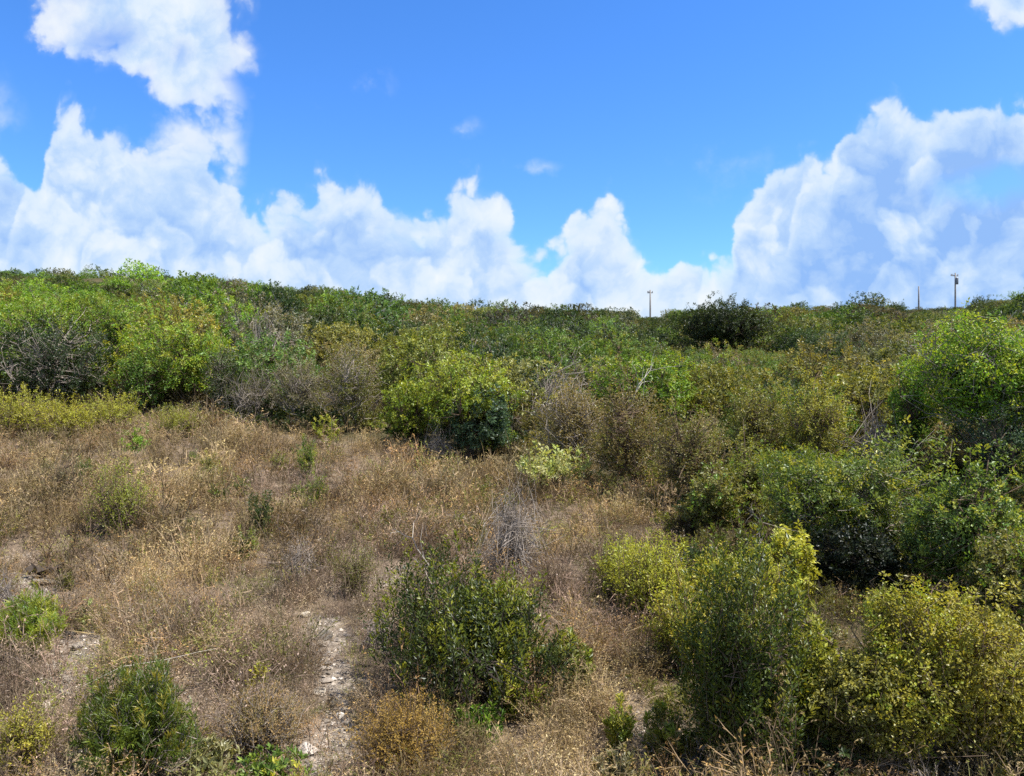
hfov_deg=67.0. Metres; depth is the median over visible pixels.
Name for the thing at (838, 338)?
slope shrub
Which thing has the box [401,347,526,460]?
leafy shrub
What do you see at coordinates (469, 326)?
slope shrub
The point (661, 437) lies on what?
slope shrub
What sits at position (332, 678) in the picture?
gravel
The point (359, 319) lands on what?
slope shrub
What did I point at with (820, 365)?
slope shrub
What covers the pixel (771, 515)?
slope shrub
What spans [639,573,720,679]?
lime shrub
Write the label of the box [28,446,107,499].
shrub
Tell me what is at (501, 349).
slope shrub
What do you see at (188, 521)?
green tuft
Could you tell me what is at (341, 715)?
stone
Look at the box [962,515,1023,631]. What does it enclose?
leafy shrub
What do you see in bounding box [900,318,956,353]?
slope shrub
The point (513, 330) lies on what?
slope shrub
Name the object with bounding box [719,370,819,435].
slope shrub
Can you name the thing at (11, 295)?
slope shrub
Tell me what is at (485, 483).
green tuft
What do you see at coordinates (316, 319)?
slope shrub
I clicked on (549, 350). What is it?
slope shrub
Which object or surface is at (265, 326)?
slope shrub
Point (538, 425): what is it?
slope shrub
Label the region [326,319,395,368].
slope shrub
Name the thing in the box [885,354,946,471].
leafy shrub
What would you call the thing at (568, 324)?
slope shrub
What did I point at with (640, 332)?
slope shrub
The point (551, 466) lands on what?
shrub
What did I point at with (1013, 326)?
slope shrub
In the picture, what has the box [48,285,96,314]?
slope shrub
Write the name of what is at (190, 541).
green tuft
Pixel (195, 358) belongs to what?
leafy shrub
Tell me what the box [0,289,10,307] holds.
slope shrub
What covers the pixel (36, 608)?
feathery shrub
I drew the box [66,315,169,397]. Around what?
slope shrub
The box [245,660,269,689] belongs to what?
seedling
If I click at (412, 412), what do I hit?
leafy shrub
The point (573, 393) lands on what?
slope shrub
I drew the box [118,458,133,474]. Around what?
green tuft
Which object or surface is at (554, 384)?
dead branch
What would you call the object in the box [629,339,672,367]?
slope shrub
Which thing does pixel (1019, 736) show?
golden shrub
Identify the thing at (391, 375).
slope shrub
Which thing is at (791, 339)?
slope shrub
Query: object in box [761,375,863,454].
slope shrub
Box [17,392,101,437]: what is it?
lime shrub
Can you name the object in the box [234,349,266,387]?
slope shrub
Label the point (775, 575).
lime shrub
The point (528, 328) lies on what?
slope shrub
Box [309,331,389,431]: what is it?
leafy shrub
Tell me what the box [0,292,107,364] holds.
leafy shrub
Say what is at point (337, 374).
slope shrub
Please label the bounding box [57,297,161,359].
leafy shrub
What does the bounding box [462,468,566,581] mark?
bare shrub
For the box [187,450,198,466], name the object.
green tuft
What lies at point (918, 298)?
utility pole
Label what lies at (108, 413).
lime shrub
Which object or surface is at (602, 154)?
sky
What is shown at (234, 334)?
slope shrub
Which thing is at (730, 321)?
dark tree
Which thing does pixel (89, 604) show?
seedling
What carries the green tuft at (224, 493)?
on the ground
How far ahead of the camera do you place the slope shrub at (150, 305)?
38.12 m
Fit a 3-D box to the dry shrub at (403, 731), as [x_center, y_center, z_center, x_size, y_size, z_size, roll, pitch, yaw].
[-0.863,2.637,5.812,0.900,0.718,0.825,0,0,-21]
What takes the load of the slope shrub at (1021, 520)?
on the ground
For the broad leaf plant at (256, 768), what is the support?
on the ground
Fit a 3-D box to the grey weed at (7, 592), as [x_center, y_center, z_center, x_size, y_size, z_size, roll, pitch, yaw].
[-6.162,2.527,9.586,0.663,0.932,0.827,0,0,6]
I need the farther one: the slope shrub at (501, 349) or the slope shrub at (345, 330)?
the slope shrub at (345, 330)
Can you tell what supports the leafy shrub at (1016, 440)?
on the ground
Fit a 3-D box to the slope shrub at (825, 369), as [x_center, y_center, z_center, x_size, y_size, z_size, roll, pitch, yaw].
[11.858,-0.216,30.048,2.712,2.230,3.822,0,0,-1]
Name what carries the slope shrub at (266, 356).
on the ground
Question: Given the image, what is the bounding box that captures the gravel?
[2,543,994,775]
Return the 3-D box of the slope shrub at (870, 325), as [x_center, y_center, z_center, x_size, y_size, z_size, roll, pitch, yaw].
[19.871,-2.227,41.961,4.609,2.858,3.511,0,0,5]
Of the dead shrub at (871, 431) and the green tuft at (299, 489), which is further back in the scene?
the dead shrub at (871, 431)
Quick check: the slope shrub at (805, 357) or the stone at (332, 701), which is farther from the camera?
the slope shrub at (805, 357)
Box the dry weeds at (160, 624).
[0,392,1023,775]
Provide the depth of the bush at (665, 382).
24.21 m
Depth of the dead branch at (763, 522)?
9.59 m
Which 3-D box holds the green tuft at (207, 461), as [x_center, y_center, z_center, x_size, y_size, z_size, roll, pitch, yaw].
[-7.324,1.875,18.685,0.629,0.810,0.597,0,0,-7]
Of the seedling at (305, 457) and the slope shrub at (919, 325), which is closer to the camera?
the seedling at (305, 457)
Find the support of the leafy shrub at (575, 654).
on the ground
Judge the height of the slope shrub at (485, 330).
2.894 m
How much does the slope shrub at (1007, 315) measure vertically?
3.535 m
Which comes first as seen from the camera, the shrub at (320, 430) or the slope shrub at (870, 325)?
the shrub at (320, 430)
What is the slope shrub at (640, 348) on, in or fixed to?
on the ground
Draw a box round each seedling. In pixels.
[80,597,93,629]
[116,422,150,458]
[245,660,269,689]
[248,490,273,537]
[291,433,317,476]
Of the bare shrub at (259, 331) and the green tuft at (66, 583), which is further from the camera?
the bare shrub at (259, 331)
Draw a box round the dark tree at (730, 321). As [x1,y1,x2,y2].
[664,291,784,351]
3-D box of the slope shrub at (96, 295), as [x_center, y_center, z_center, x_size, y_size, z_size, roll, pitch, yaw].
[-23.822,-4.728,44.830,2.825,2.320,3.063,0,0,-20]
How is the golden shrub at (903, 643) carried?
on the ground
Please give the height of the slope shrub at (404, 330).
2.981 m
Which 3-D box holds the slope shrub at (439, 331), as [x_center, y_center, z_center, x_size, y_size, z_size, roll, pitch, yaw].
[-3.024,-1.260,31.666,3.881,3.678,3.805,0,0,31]
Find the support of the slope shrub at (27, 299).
on the ground
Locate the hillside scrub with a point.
(835, 319)
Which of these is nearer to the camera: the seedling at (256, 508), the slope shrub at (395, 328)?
the seedling at (256, 508)
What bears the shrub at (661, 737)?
on the ground
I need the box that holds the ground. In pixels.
[0,278,1023,775]
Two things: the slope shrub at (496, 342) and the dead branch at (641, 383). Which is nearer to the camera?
the dead branch at (641, 383)
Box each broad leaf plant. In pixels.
[134,742,156,769]
[180,731,243,775]
[220,742,316,775]
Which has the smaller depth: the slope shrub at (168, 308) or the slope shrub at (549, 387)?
the slope shrub at (549, 387)
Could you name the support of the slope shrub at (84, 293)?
on the ground
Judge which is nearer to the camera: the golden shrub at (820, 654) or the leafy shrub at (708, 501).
the golden shrub at (820, 654)
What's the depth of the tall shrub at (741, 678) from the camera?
5.79 m
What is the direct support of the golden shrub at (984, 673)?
on the ground
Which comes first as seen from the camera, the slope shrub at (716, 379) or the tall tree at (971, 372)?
the tall tree at (971, 372)
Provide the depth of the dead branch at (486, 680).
7.01 m
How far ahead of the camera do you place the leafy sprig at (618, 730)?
6.26 m
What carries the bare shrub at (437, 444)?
on the ground
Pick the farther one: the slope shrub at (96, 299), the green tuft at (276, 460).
the slope shrub at (96, 299)
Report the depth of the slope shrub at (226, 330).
41.31 m
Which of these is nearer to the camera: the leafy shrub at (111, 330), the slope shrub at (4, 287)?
the leafy shrub at (111, 330)
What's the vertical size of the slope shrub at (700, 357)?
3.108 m
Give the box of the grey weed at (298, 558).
[264,532,326,583]
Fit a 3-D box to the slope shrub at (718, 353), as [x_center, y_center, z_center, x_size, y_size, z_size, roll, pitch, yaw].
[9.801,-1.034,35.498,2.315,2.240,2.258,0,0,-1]
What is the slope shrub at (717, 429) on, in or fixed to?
on the ground
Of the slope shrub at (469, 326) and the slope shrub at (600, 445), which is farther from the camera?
the slope shrub at (469, 326)
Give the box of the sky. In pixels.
[0,0,1023,317]
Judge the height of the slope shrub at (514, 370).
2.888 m
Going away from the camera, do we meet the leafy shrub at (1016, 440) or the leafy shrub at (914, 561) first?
the leafy shrub at (914, 561)
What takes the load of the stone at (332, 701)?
on the ground
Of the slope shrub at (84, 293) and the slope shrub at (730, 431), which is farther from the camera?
the slope shrub at (84, 293)
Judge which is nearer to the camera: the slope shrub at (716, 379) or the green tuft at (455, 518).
the green tuft at (455, 518)
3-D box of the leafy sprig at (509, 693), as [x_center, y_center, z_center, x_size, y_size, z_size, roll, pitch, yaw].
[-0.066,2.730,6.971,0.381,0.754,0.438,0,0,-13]
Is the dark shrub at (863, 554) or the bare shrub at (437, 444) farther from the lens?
the bare shrub at (437, 444)
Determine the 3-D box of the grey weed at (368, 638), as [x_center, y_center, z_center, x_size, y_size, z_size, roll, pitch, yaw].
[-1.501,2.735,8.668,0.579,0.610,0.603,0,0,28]
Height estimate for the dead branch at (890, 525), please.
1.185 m
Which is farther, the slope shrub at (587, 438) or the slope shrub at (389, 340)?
the slope shrub at (389, 340)
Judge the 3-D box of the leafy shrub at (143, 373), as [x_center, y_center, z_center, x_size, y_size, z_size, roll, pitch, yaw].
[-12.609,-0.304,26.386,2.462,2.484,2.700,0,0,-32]
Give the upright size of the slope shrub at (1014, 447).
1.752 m
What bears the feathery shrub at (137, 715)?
on the ground
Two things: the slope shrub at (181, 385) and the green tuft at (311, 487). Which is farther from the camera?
the slope shrub at (181, 385)
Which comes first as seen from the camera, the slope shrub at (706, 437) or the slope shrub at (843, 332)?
the slope shrub at (706, 437)
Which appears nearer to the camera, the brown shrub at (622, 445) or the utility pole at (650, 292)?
the brown shrub at (622, 445)
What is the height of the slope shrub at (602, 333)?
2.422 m
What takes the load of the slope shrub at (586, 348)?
on the ground
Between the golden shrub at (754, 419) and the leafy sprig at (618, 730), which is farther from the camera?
the golden shrub at (754, 419)
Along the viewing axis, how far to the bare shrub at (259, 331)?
31.06 m
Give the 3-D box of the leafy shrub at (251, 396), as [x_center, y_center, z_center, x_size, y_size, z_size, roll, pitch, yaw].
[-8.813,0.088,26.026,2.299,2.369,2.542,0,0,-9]
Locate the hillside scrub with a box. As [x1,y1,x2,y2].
[0,258,1023,451]
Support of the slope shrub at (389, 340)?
on the ground
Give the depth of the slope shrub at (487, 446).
22.03 m
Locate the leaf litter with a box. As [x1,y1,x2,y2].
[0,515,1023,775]
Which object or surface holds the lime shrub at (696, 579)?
on the ground
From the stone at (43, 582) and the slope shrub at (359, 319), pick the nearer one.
the stone at (43, 582)
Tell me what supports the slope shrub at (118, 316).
on the ground
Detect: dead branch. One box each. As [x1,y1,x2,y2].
[25,557,66,576]
[83,649,211,685]
[392,513,436,608]
[465,649,492,706]
[514,345,599,445]
[616,354,672,419]
[741,504,803,557]
[795,500,902,577]
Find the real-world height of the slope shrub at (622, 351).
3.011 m
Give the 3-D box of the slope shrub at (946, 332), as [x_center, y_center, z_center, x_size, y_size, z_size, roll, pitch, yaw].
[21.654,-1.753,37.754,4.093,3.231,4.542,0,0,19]
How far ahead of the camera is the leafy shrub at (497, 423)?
20.84 m
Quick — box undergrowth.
[0,274,1023,775]
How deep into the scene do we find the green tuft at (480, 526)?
13.02 m
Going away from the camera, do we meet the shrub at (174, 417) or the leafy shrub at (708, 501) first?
the leafy shrub at (708, 501)
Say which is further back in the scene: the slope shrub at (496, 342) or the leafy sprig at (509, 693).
the slope shrub at (496, 342)
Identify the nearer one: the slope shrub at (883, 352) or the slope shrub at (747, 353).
the slope shrub at (883, 352)
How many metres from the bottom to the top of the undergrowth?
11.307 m
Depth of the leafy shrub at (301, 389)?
25.05 m
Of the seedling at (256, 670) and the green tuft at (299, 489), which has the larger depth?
the green tuft at (299, 489)
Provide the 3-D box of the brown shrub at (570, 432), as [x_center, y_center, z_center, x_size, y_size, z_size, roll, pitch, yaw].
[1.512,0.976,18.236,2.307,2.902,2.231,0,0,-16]
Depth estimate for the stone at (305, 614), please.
9.67 m
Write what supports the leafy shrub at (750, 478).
on the ground
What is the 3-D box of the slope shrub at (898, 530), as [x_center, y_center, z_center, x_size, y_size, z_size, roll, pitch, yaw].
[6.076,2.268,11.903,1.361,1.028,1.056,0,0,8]
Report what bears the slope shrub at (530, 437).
on the ground
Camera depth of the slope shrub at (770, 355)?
38.61 m
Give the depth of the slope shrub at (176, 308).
35.81 m
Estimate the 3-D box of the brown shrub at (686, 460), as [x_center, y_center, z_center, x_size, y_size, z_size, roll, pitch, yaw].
[3.414,1.325,15.490,2.132,2.590,1.861,0,0,4]
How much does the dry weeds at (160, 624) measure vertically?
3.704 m
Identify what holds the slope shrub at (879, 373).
on the ground
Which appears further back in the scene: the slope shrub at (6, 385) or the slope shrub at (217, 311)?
the slope shrub at (217, 311)
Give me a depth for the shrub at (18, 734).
5.80 m
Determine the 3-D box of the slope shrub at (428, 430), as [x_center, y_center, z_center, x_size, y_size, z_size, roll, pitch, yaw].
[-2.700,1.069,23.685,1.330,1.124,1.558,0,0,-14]
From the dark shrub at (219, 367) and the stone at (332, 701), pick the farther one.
the dark shrub at (219, 367)
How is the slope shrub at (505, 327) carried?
on the ground
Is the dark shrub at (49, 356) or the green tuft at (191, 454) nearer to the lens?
the green tuft at (191, 454)
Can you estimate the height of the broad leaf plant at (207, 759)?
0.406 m
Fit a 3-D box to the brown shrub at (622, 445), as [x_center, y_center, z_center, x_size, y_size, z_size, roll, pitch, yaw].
[2.553,0.918,16.949,2.139,3.264,2.587,0,0,35]
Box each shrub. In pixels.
[0,277,33,303]
[0,280,76,326]
[0,284,26,310]
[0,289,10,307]
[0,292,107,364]
[0,308,119,405]
[0,342,74,390]
[0,382,67,436]
[0,578,69,661]
[0,684,61,775]
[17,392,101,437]
[27,306,105,354]
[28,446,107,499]
[30,284,95,306]
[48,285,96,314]
[54,290,128,326]
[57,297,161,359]
[65,651,209,775]
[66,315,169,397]
[74,385,147,431]
[77,287,117,306]
[77,445,164,536]
[86,304,149,339]
[103,343,182,412]
[108,288,166,311]
[116,295,181,341]
[117,312,237,409]
[120,294,201,327]
[133,287,225,353]
[142,401,213,438]
[149,347,212,399]
[167,332,252,377]
[168,287,267,335]
[198,337,244,416]
[199,673,312,772]
[211,277,313,361]
[211,356,284,420]
[216,304,267,344]
[221,327,331,399]
[227,296,309,394]
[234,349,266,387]
[243,316,313,343]
[263,351,330,427]
[272,309,351,362]
[274,312,319,331]
[280,343,328,379]
[297,321,386,370]
[308,290,393,345]
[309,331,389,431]
[310,387,346,411]
[311,413,339,446]
[317,340,394,399]
[319,335,387,382]
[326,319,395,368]
[327,532,386,599]
[341,685,458,775]
[358,530,575,726]
[374,320,472,397]
[375,319,437,348]
[375,328,442,378]
[376,375,447,440]
[378,321,459,359]
[396,313,482,383]
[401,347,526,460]
[409,418,442,434]
[416,411,462,463]
[420,351,567,425]
[427,383,518,460]
[432,326,534,369]
[436,325,540,397]
[445,320,487,343]
[445,323,506,362]
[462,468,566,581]
[478,429,517,451]
[481,315,538,352]
[483,327,532,361]
[492,325,576,392]
[507,319,568,370]
[515,440,601,492]
[517,345,598,419]
[521,369,618,485]
[521,410,557,434]
[521,429,553,452]
[525,316,598,361]
[527,325,612,382]
[534,626,595,699]
[546,384,593,401]
[552,429,600,460]
[558,355,617,404]
[576,325,641,370]
[579,354,679,493]
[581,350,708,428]
[589,529,640,604]
[590,434,609,455]
[591,324,646,346]
[597,318,658,357]
[600,527,695,632]
[603,336,676,365]
[627,390,733,501]
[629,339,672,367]
[637,698,704,773]
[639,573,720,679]
[647,426,670,454]
[648,342,677,360]
[662,337,745,405]
[669,540,777,628]
[670,501,830,775]
[679,345,711,374]
[679,459,748,532]
[680,426,720,450]
[682,360,770,426]
[698,343,745,372]
[704,423,726,438]
[714,414,740,436]
[719,354,766,378]
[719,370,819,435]
[719,420,778,525]
[721,427,781,454]
[723,375,792,455]
[729,343,769,364]
[730,354,805,404]
[731,539,792,615]
[736,359,795,388]
[739,414,960,554]
[740,351,778,366]
[747,377,810,421]
[748,332,876,417]
[748,347,767,358]
[749,519,822,599]
[758,477,853,540]
[759,349,788,361]
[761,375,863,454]
[771,324,828,353]
[772,349,864,461]
[778,569,849,764]
[782,354,829,384]
[786,329,866,367]
[788,347,836,368]
[790,355,846,381]
[790,517,912,598]
[801,646,922,774]
[812,362,945,439]
[816,323,859,351]
[829,384,924,474]
[839,354,927,401]
[840,315,907,358]
[842,332,924,376]
[846,321,906,354]
[848,567,990,772]
[853,335,973,421]
[862,335,946,380]
[869,315,941,347]
[873,502,922,558]
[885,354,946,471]
[888,413,989,468]
[897,493,955,586]
[899,438,1023,611]
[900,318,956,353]
[913,317,974,337]
[922,323,979,343]
[922,575,1023,774]
[930,413,964,438]
[939,411,1023,455]
[952,609,1023,767]
[956,393,1023,490]
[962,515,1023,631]
[981,313,1023,333]
[981,319,1022,336]
[982,319,1023,338]
[983,438,1023,485]
[989,511,1023,565]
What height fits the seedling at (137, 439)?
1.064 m
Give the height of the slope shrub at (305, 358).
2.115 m
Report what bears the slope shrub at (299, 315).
on the ground
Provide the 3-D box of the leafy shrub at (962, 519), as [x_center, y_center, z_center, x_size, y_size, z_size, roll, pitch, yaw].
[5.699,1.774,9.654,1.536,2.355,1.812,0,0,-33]
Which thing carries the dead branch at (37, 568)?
on the ground
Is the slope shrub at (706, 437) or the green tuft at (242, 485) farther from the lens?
the slope shrub at (706, 437)
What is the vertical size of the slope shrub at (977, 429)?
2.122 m
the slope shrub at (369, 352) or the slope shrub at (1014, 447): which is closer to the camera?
the slope shrub at (1014, 447)
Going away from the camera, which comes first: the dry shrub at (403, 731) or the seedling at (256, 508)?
the dry shrub at (403, 731)
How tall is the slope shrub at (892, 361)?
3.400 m
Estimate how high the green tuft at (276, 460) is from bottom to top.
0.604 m
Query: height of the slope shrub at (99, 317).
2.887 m
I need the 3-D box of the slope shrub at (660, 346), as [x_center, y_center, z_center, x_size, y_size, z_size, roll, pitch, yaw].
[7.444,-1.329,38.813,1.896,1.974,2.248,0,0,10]
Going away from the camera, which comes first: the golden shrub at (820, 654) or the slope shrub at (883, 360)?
the golden shrub at (820, 654)
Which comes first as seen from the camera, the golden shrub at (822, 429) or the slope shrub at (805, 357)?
the golden shrub at (822, 429)
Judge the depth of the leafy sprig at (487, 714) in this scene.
6.55 m
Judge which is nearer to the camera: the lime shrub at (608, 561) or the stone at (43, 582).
the lime shrub at (608, 561)
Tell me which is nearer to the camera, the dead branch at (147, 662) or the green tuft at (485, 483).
the dead branch at (147, 662)
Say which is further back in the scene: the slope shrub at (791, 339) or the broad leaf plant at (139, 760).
the slope shrub at (791, 339)
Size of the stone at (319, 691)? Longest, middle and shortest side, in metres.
0.149 x 0.137 x 0.064 m
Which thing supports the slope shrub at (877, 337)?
on the ground
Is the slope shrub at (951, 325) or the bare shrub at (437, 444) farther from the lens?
the slope shrub at (951, 325)
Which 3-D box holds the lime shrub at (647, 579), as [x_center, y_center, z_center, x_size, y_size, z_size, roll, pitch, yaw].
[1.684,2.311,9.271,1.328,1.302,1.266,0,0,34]
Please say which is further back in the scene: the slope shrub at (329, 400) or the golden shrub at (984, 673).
the slope shrub at (329, 400)
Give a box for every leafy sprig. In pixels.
[452,701,505,741]
[485,647,522,721]
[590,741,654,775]
[599,691,637,754]
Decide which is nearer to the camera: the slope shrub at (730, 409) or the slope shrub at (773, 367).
the slope shrub at (730, 409)
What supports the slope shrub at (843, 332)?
on the ground
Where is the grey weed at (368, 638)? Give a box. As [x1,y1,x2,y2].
[350,607,398,655]
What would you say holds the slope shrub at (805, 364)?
on the ground
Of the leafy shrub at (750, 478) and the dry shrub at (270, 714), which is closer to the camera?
the dry shrub at (270, 714)
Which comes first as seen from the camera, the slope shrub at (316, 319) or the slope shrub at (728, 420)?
the slope shrub at (728, 420)
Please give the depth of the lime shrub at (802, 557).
9.83 m
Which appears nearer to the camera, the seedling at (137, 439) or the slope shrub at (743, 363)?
the seedling at (137, 439)
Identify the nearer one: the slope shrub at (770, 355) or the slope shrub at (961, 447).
the slope shrub at (961, 447)
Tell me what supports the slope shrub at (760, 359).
on the ground
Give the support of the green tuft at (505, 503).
on the ground
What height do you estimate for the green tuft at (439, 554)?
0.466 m
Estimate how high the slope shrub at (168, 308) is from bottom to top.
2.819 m
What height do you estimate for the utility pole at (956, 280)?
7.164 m
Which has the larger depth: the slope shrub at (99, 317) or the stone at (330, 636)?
the slope shrub at (99, 317)
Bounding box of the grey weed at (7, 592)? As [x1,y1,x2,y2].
[0,557,43,613]
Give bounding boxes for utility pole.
[647,290,652,316]
[918,286,919,309]
[951,273,958,307]
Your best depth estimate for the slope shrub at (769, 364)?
30.30 m
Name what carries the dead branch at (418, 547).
on the ground
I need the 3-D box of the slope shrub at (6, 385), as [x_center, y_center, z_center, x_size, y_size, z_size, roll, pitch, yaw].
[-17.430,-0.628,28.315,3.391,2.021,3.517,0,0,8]
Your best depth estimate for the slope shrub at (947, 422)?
22.40 m
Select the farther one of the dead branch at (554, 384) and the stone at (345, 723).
the dead branch at (554, 384)
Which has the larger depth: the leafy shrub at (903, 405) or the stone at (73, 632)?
the leafy shrub at (903, 405)
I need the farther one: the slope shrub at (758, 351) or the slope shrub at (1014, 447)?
the slope shrub at (758, 351)
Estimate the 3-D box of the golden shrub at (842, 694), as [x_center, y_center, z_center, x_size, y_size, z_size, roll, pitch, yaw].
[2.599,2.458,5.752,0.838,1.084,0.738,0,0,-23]
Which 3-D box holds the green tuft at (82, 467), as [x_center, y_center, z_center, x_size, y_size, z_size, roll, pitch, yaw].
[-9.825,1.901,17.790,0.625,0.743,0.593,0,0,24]
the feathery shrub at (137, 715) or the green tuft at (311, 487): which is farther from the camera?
the green tuft at (311, 487)
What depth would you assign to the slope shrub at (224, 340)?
31.29 m
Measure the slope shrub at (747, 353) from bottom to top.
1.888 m
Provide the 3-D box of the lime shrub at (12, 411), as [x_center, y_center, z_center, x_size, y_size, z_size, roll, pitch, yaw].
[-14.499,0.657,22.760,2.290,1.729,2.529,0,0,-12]
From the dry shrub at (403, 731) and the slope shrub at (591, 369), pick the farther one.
the slope shrub at (591, 369)
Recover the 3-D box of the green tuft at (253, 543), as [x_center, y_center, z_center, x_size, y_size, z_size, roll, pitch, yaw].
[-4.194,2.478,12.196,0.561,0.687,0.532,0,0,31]
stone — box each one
[32,578,57,584]
[59,629,76,637]
[72,643,82,649]
[300,611,311,617]
[312,687,325,695]
[315,630,332,640]
[326,696,337,707]
[335,712,344,718]
[341,718,350,725]
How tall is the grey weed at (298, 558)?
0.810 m
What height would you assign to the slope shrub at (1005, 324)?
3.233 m
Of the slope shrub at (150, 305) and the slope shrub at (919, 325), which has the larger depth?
the slope shrub at (919, 325)
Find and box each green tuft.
[54,569,73,591]
[74,455,93,478]
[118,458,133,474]
[176,529,206,557]
[183,517,203,531]
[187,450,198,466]
[196,452,220,475]
[208,482,234,503]
[231,476,250,497]
[232,524,262,561]
[269,453,290,470]
[291,480,305,499]
[304,471,329,506]
[374,504,397,533]
[432,542,447,562]
[451,512,465,530]
[465,517,488,546]
[470,475,499,498]
[493,487,518,521]
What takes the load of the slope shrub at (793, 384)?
on the ground
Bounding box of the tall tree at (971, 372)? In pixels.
[896,297,1023,480]
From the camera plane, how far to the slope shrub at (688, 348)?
34.88 m
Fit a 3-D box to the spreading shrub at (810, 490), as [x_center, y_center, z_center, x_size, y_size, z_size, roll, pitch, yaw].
[4.744,1.646,11.372,3.063,2.554,2.679,0,0,42]
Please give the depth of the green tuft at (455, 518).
13.88 m
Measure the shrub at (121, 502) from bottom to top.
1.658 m
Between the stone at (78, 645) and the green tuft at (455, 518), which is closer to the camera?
the stone at (78, 645)
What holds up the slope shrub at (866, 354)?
on the ground
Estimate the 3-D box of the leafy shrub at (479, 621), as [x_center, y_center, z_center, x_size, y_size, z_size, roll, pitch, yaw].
[-0.433,2.284,7.322,1.951,1.656,2.642,0,0,-15]
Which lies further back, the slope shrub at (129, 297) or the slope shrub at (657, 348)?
the slope shrub at (129, 297)
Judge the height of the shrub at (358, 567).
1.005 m
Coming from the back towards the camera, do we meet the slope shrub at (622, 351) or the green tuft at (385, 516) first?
the slope shrub at (622, 351)
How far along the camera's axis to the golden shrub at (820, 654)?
6.04 m

